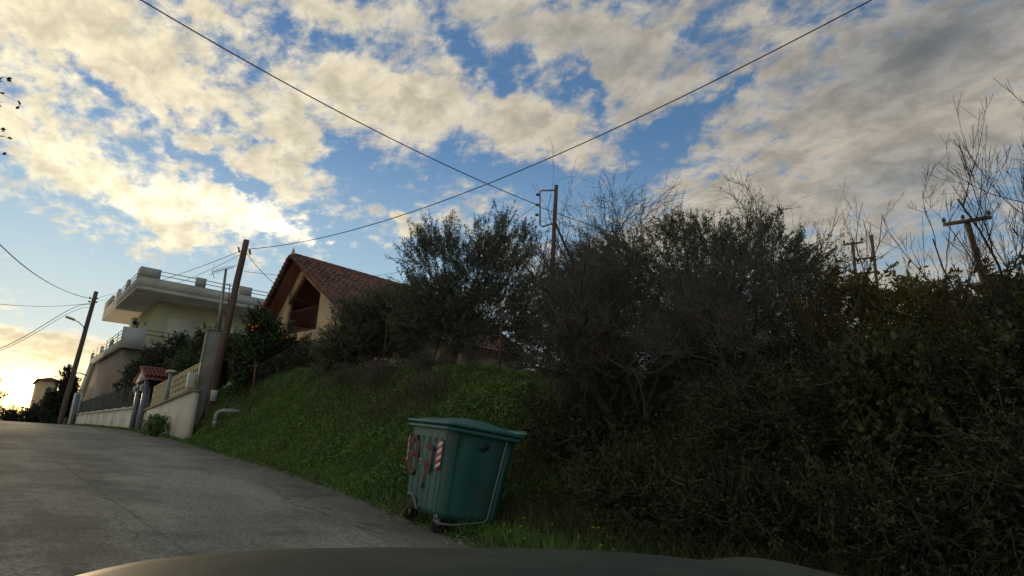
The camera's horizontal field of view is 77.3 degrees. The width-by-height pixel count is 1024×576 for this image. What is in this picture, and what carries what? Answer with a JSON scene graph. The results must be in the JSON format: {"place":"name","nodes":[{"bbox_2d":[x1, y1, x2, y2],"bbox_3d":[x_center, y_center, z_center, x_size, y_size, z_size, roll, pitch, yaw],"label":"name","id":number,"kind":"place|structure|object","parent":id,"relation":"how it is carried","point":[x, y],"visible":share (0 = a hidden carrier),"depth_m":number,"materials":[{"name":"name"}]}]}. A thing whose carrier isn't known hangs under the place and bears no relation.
{"place":"outdoors","nodes":[
{"label":"outdoors","id":0,"kind":"place"},
{"bbox_2d":[0,421,473,575],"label":"road","id":1,"kind":"structure","parent":0,"point":[75,500],"depth_m":8.47,"materials":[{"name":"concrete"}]},
{"bbox_2d":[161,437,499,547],"bbox_3d":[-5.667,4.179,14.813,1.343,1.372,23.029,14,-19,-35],"label":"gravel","id":2,"kind":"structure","parent":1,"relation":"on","point":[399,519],"depth_m":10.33,"materials":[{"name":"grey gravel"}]},
{"bbox_2d":[76,547,840,575],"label":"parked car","id":3,"kind":"object","parent":1,"relation":"on","point":[399,561],"visible":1,"depth_m":0.82,"materials":[{"name":"grey paint"}]},
{"bbox_2d":[0,0,1023,413],"label":"sky","id":4,"kind":"structure","parent":0,"point":[138,140],"materials":[{"name":"blue"}]},
{"bbox_2d":[84,359,1023,575],"bbox_3d":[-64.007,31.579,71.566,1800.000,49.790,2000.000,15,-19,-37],"label":"ground","id":5,"kind":"structure","parent":0,"point":[239,400],"depth_m":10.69,"materials":[{"name":"green plant"}]},
{"bbox_2d":[0,379,9,402],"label":"crest bush","id":6,"kind":"object","parent":5,"relation":"on","point":[5,393],"visible":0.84,"depth_m":70.29,"materials":[{"name":"green plant"}]},
{"bbox_2d":[0,77,20,156],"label":"roadside tree","id":7,"kind":"object","parent":5,"relation":"on","point":[3,129],"visible":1,"depth_m":7.96,"materials":[{"name":"green plant"}]},
{"bbox_2d":[0,403,37,421],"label":"crest bush","id":8,"kind":"object","parent":5,"relation":"on","point":[10,415],"visible":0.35,"depth_m":67.82,"materials":[{"name":"green plant"}]},
{"bbox_2d":[16,398,51,423],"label":"crest bush","id":9,"kind":"object","parent":5,"relation":"on","point":[32,416],"visible":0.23,"depth_m":67.52,"materials":[{"name":"green plant"}]},
{"bbox_2d":[29,377,59,407],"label":"house","id":10,"kind":"structure","parent":5,"relation":"on","point":[41,388],"depth_m":88.61,"materials":[{"name":"paint"}]},
{"bbox_2d":[34,364,81,423],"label":"cypress hedge","id":11,"kind":"object","parent":5,"relation":"on","point":[50,405],"visible":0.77,"depth_m":53.32,"materials":[{"name":"green plant"}]},
{"bbox_2d":[63,372,86,424],"bbox_3d":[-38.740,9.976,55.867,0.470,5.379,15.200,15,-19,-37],"label":"pillar","id":12,"kind":"structure","parent":5,"relation":"on","point":[74,408],"depth_m":50.13,"materials":[{"name":"grey concrete"}]},
{"bbox_2d":[63,400,72,424],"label":"door","id":13,"kind":"structure","parent":12,"relation":"in","point":[66,419],"depth_m":53.76,"materials":[{"name":"grey"}]},
{"bbox_2d":[56,291,97,423],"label":"wooden pole","id":14,"kind":"object","parent":5,"relation":"on","point":[62,413],"visible":0.92,"depth_m":49.54,"materials":[{"name":"brown wood"}]},
{"bbox_2d":[0,307,89,350],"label":"overhead cable","id":15,"kind":"object","parent":14,"relation":"attached to","point":[42,328],"visible":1,"depth_m":39.77,"materials":[{"name":"black plastic"}]},
{"bbox_2d":[0,244,90,298],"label":"overhead cable","id":16,"kind":"object","parent":14,"relation":"attached to","point":[37,275],"visible":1,"depth_m":36.28,"materials":[{"name":"black plastic"}]},
{"bbox_2d":[0,304,90,348],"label":"overhead cable","id":17,"kind":"object","parent":14,"relation":"attached to","point":[42,325],"visible":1,"depth_m":40.04,"materials":[{"name":"black plastic"}]},
{"bbox_2d":[1,303,89,306],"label":"overhead cable","id":18,"kind":"object","parent":14,"relation":"attached to","point":[42,306],"visible":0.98,"depth_m":44.38,"materials":[{"name":"black plastic"}]},
{"bbox_2d":[75,384,138,427],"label":"stepped wall","id":19,"kind":"structure","parent":5,"relation":"on","point":[113,416],"depth_m":37.92,"materials":[{"name":"beige concrete"}]},
{"bbox_2d":[68,423,181,439],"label":"curb","id":20,"kind":"structure","parent":5,"relation":"on","point":[171,437],"depth_m":29.91,"materials":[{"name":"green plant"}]},
{"bbox_2d":[112,358,140,401],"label":"garden tree","id":21,"kind":"object","parent":5,"relation":"on","point":[116,384],"visible":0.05,"depth_m":40.26,"materials":[{"name":"green plant"}]},
{"bbox_2d":[129,365,173,428],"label":"garden gate","id":22,"kind":"structure","parent":5,"relation":"on","point":[145,377],"depth_m":30.14,"materials":[{"name":"grey concrete"}]},
{"bbox_2d":[139,412,169,435],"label":"weed clump","id":23,"kind":"object","parent":5,"relation":"on","point":[158,424],"visible":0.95,"depth_m":24.42,"materials":[{"name":"green plant"}]},
{"bbox_2d":[137,362,202,439],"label":"garden wall","id":24,"kind":"structure","parent":5,"relation":"on","point":[180,409],"depth_m":24.72,"materials":[{"name":"cream painted plaster"},{"name":"concrete"},{"name":"terracotta tile"}]},
{"bbox_2d":[78,266,267,409],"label":"apartment building","id":25,"kind":"structure","parent":5,"relation":"on","point":[155,315],"depth_m":57.95,"materials":[{"name":"white paint"}]},
{"bbox_2d":[162,316,197,340],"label":"window","id":26,"kind":"structure","parent":25,"relation":"in","point":[168,323],"depth_m":58.16,"materials":[{"name":"grey glass"}]},
{"bbox_2d":[229,327,246,335],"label":"window","id":27,"kind":"structure","parent":25,"relation":"in","point":[232,328],"depth_m":61.41,"materials":[{"name":"grey glass"}]},
{"bbox_2d":[124,330,221,401],"bbox_3d":[-18.633,4.703,35.544,5.058,4.604,9.947,15,-19,-37],"label":"garden tree","id":28,"kind":"object","parent":5,"relation":"on","point":[150,358],"visible":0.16,"depth_m":34.15,"materials":[{"name":"green plant"}]},
{"bbox_2d":[156,322,257,388],"bbox_3d":[-13.022,3.539,28.427,4.310,3.621,6.781,15,-19,-37],"label":"citrus tree","id":29,"kind":"object","parent":5,"relation":"on","point":[189,358],"visible":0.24,"depth_m":27.07,"materials":[{"name":"green plant"}]},
{"bbox_2d":[193,269,229,427],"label":"concrete pillar","id":30,"kind":"structure","parent":5,"relation":"on","point":[212,337],"depth_m":24.55,"materials":[{"name":"grey concrete"}]},
{"bbox_2d":[210,265,234,276],"bbox_3d":[-11.460,-0.678,25.387,0.438,0.850,1.024,-5,-17,25],"label":"tv aerial","id":31,"kind":"object","parent":30,"relation":"attached to","point":[222,269],"visible":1,"depth_m":25.29,"materials":[{"name":"silver metal"}]},
{"bbox_2d":[202,239,251,420],"bbox_3d":[-11.048,1.745,24.802,0.803,7.774,0.422,15,-19,-37],"label":"wooden pole","id":32,"kind":"object","parent":5,"relation":"on","point":[212,393],"visible":1,"depth_m":24.70,"materials":[{"name":"brown wood"}]},
{"bbox_2d":[93,255,238,302],"bbox_3d":[-22.096,-0.114,38.358,0.018,3.070,33.442,16,-20,-40],"label":"overhead cable","id":33,"kind":"object","parent":32,"relation":"attached to","point":[178,282],"visible":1,"depth_m":31.93,"materials":[{"name":"black plastic"}]},
{"bbox_2d":[95,252,237,298],"bbox_3d":[-22.086,-0.328,38.416,0.024,3.220,33.443,16,-20,-40],"label":"overhead cable","id":34,"kind":"object","parent":32,"relation":"attached to","point":[175,275],"visible":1,"depth_m":32.46,"materials":[{"name":"black plastic"}]},
{"bbox_2d":[247,254,318,307],"bbox_3d":[-8.261,-0.099,25.621,5.012,2.369,0.022,4,-15,-3],"label":"overhead cable","id":35,"kind":"object","parent":32,"relation":"attached to","point":[278,286],"visible":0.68,"depth_m":25.53,"materials":[{"name":"black plastic"}]},
{"bbox_2d":[244,208,531,277],"bbox_3d":[-4.917,-1.715,24.645,11.798,2.761,0.014,-1,-16,12],"label":"overhead cable","id":36,"kind":"object","parent":32,"relation":"attached to","point":[357,277],"visible":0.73,"depth_m":24.48,"materials":[{"name":"black plastic"}]},
{"bbox_2d":[250,0,871,248],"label":"overhead cable","id":37,"kind":"object","parent":32,"relation":"attached to","point":[599,135],"visible":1,"depth_m":16.28,"materials":[{"name":"black plastic"}]},
{"bbox_2d":[212,409,241,427],"bbox_3d":[-9.683,4.468,21.924,1.013,0.670,0.188,8,-16,-19],"label":"drain pipe","id":38,"kind":"object","parent":5,"relation":"on","point":[215,419],"visible":0.9,"depth_m":21.81,"materials":[{"name":"grey plastic"}]},
{"bbox_2d":[221,300,319,399],"bbox_3d":[-8.925,2.619,23.873,3.717,4.031,2.779,-3,-16,19],"label":"orange tree","id":39,"kind":"object","parent":5,"relation":"on","point":[260,326],"visible":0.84,"depth_m":23.45,"materials":[{"name":"green plant"}]},
{"bbox_2d":[317,361,366,390],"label":"dry bush","id":40,"kind":"object","parent":5,"relation":"on","point":[340,376],"visible":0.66,"depth_m":17.59,"materials":[{"name":"brown plant"}]},
{"bbox_2d":[302,276,437,375],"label":"olive bush","id":41,"kind":"object","parent":5,"relation":"on","point":[334,347],"visible":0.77,"depth_m":19.36,"materials":[{"name":"green plant"}]},
{"bbox_2d":[351,353,404,392],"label":"dry bush","id":42,"kind":"object","parent":5,"relation":"on","point":[374,368],"visible":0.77,"depth_m":16.26,"materials":[{"name":"brown plant"}]},
{"bbox_2d":[218,356,546,482],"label":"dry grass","id":43,"kind":"structure","parent":5,"relation":"on","point":[370,401],"depth_m":15.12,"materials":[{"name":"green plant"}]},
{"bbox_2d":[262,248,535,369],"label":"tiled house","id":44,"kind":"structure","parent":5,"relation":"on","point":[323,285],"depth_m":27.04,"materials":[{"name":"brown tile"}]},
{"bbox_2d":[249,308,598,411],"bbox_3d":[-3.087,1.967,17.784,13.865,3.429,1.309,-10,-20,40],"label":"chain link fence","id":45,"kind":"object","parent":5,"relation":"on","point":[499,342],"visible":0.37,"depth_m":16.51,"materials":[{"name":"metal"}]},
{"bbox_2d":[394,342,456,374],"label":"dry bush","id":46,"kind":"object","parent":5,"relation":"on","point":[423,359],"visible":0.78,"depth_m":15.54,"materials":[{"name":"brown plant"}]},
{"bbox_2d":[404,364,449,405],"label":"dry bush","id":47,"kind":"object","parent":5,"relation":"on","point":[434,387],"visible":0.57,"depth_m":13.88,"materials":[{"name":"plant"}]},
{"bbox_2d":[207,365,656,549],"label":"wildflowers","id":48,"kind":"object","parent":5,"relation":"on","point":[411,432],"visible":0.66,"depth_m":12.39,"materials":[{"name":"yellow plant"}]},
{"bbox_2d":[302,353,567,427],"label":"dry grass","id":49,"kind":"structure","parent":5,"relation":"on","point":[412,398],"depth_m":14.85,"materials":[{"name":"green plant"}]},
{"bbox_2d":[403,417,526,533],"bbox_3d":[-0.783,2.728,9.414,1.326,1.570,1.624,17,-16,-27],"label":"dumpster","id":50,"kind":"object","parent":5,"relation":"on","point":[458,468],"visible":0.97,"depth_m":8.86,"materials":[{"name":"teal plastic"}]},
{"bbox_2d":[379,198,572,363],"bbox_3d":[-0.761,0.115,17.628,5.759,5.503,3.352,2,-15,2],"label":"olive tree","id":51,"kind":"object","parent":5,"relation":"on","point":[423,311],"visible":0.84,"depth_m":17.07,"materials":[{"name":"green plant"}]},
{"bbox_2d":[452,335,512,366],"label":"dry bush","id":52,"kind":"object","parent":5,"relation":"on","point":[470,351],"visible":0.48,"depth_m":16.37,"materials":[{"name":"brown plant"}]},
{"bbox_2d":[535,185,557,365],"bbox_3d":[1.114,0.110,22.724,0.824,8.192,0.201,3,-15,0],"label":"wooden pole","id":53,"kind":"object","parent":5,"relation":"on","point":[555,189],"visible":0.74,"depth_m":23.48,"materials":[{"name":"brown wood"}]},
{"bbox_2d":[141,0,535,204],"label":"overhead cable","id":54,"kind":"object","parent":53,"relation":"attached to","point":[316,99],"visible":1,"depth_m":15.93,"materials":[{"name":"black plastic"}]},
{"bbox_2d":[541,207,662,247],"bbox_3d":[3.188,-2.211,23.146,4.536,1.623,0.024,1,-15,8],"label":"overhead cable","id":55,"kind":"object","parent":53,"relation":"attached to","point":[585,223],"visible":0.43,"depth_m":23.33,"materials":[{"name":"black plastic"}]},
{"bbox_2d":[488,296,630,372],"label":"scrub bush","id":56,"kind":"object","parent":5,"relation":"on","point":[516,355],"visible":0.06,"depth_m":21.70,"materials":[{"name":"green plant"}]},
{"bbox_2d":[501,243,641,372],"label":"bare shrub","id":57,"kind":"object","parent":5,"relation":"on","point":[529,282],"visible":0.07,"depth_m":16.46,"materials":[{"name":"brown plant"}]},
{"bbox_2d":[499,365,690,480],"bbox_3d":[1.465,2.133,10.127,2.565,2.043,3.038,15,-19,-37],"label":"bramble bush","id":58,"kind":"object","parent":5,"relation":"on","point":[559,422],"visible":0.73,"depth_m":9.73,"materials":[{"name":"green plant"}]},
{"bbox_2d":[548,292,677,375],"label":"scrub bush","id":59,"kind":"object","parent":5,"relation":"on","point":[621,343],"visible":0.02,"depth_m":16.85,"materials":[{"name":"green plant"}]},
{"bbox_2d":[541,415,761,544],"bbox_3d":[1.676,2.554,8.120,2.182,1.854,2.899,39,-39,-66],"label":"bramble bush","id":60,"kind":"object","parent":5,"relation":"on","point":[623,492],"visible":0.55,"depth_m":7.93,"materials":[{"name":"green plant"}]},
{"bbox_2d":[484,139,865,442],"bbox_3d":[2.374,-0.324,10.212,5.126,5.640,5.564,15,-19,-37],"label":"almond tree","id":61,"kind":"object","parent":5,"relation":"on","point":[577,349],"visible":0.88,"depth_m":9.57,"materials":[{"name":"green plant"}]},
{"bbox_2d":[521,196,885,366],"bbox_3d":[3.888,0.322,13.901,7.508,4.743,4.070,-5,-17,26],"label":"olive tree","id":62,"kind":"object","parent":5,"relation":"on","point":[719,242],"visible":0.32,"depth_m":13.47,"materials":[{"name":"green plant"}]},
{"bbox_2d":[618,434,855,566],"bbox_3d":[2.570,2.515,7.048,2.131,1.748,2.409,15,-19,-37],"label":"bramble bush","id":63,"kind":"object","parent":5,"relation":"on","point":[733,513],"visible":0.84,"depth_m":6.80,"materials":[{"name":"green plant"}]},
{"bbox_2d":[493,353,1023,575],"bbox_3d":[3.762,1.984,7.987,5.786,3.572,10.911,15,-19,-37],"label":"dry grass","id":64,"kind":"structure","parent":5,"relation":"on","point":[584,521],"depth_m":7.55,"materials":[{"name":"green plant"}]},
{"bbox_2d":[633,301,884,389],"bbox_3d":[3.954,1.283,10.206,4.253,2.216,3.040,0,-16,11],"label":"bramble bush","id":65,"kind":"object","parent":5,"relation":"on","point":[774,349],"visible":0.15,"depth_m":9.63,"materials":[{"name":"green plant"}]},
{"bbox_2d":[496,370,1023,575],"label":"grass","id":66,"kind":"structure","parent":5,"relation":"on","point":[908,568],"depth_m":7.86,"materials":[{"name":"green plant"}]},
{"bbox_2d":[655,332,959,491],"bbox_3d":[3.502,1.644,7.732,3.221,2.138,2.538,-4,-17,25],"label":"bramble bush","id":67,"kind":"object","parent":5,"relation":"on","point":[769,408],"visible":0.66,"depth_m":7.51,"materials":[{"name":"green plant"}]},
{"bbox_2d":[725,182,907,377],"bbox_3d":[4.626,0.052,9.938,2.444,3.531,1.836,0,-15,9],"label":"bare shrub","id":68,"kind":"object","parent":5,"relation":"on","point":[803,327],"visible":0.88,"depth_m":9.64,"materials":[{"name":"brown plant"}]},
{"bbox_2d":[842,235,878,322],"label":"twin pole structure","id":69,"kind":"object","parent":5,"relation":"on","point":[874,261],"visible":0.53,"depth_m":45.68,"materials":[{"name":"brown wood"}]},
{"bbox_2d":[768,283,1012,375],"bbox_3d":[8.804,1.813,15.466,6.159,3.596,7.352,15,-19,-37],"label":"scrub bush","id":70,"kind":"object","parent":5,"relation":"on","point":[887,322],"depth_m":14.41,"materials":[{"name":"green plant"}]},
{"bbox_2d":[767,250,1023,388],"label":"yellow green tree","id":71,"kind":"object","parent":5,"relation":"on","point":[911,297],"visible":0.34,"depth_m":9.87,"materials":[{"name":"green plant"}]},
{"bbox_2d":[769,302,1023,461],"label":"bramble bush","id":72,"kind":"object","parent":5,"relation":"on","point":[942,367],"visible":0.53,"depth_m":6.57,"materials":[{"name":"green plant"}]},
{"bbox_2d":[823,329,973,490],"bbox_3d":[3.945,1.445,6.631,1.399,2.108,1.394,15,-19,-37],"label":"leafy shrub","id":73,"kind":"object","parent":5,"relation":"on","point":[906,412],"visible":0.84,"depth_m":6.56,"materials":[{"name":"green plant"}]},
{"bbox_2d":[776,416,1023,575],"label":"bramble bush","id":74,"kind":"object","parent":5,"relation":"on","point":[879,518],"visible":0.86,"depth_m":5.77,"materials":[{"name":"green plant"}]},
{"bbox_2d":[852,270,994,336],"bbox_3d":[11.125,1.467,17.060,3.022,3.789,4.335,15,-19,-37],"label":"dark tree","id":75,"kind":"object","parent":5,"relation":"on","point":[906,286],"visible":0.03,"depth_m":17.22,"materials":[{"name":"green plant"}]},
{"bbox_2d":[864,79,1023,407],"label":"fig sapling","id":76,"kind":"object","parent":5,"relation":"on","point":[1006,294],"visible":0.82,"depth_m":7.16,"materials":[{"name":"brown plant"}]},
{"bbox_2d":[892,377,1023,575],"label":"bramble bush","id":77,"kind":"object","parent":5,"relation":"on","point":[1011,462],"visible":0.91,"depth_m":5.40,"materials":[{"name":"green plant"}]},
{"bbox_2d":[941,210,991,281],"bbox_3d":[19.328,0.002,26.637,1.750,6.477,0.557,-8,-19,35],"label":"wooden pole","id":78,"kind":"object","parent":5,"relation":"on","point":[967,221],"visible":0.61,"depth_m":27.16,"materials":[{"name":"brown wood"}]},
{"bbox_2d":[919,265,1023,387],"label":"scrub bush","id":79,"kind":"object","parent":5,"relation":"on","point":[983,305],"visible":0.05,"depth_m":10.57,"materials":[{"name":"green plant"}]},
{"bbox_2d":[955,260,1023,385],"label":"bramble bush","id":80,"kind":"object","parent":5,"relation":"on","point":[978,321],"visible":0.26,"depth_m":7.65,"materials":[{"name":"green plant"}]},
{"bbox_2d":[968,277,1023,358],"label":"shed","id":81,"kind":"structure","parent":5,"relation":"on","point":[983,286],"depth_m":18.02,"materials":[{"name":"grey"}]},
{"bbox_2d":[986,253,1023,391],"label":"leafy shrub","id":82,"kind":"object","parent":5,"relation":"on","point":[1017,318],"visible":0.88,"depth_m":6.33,"materials":[{"name":"green plant"}]}
]}

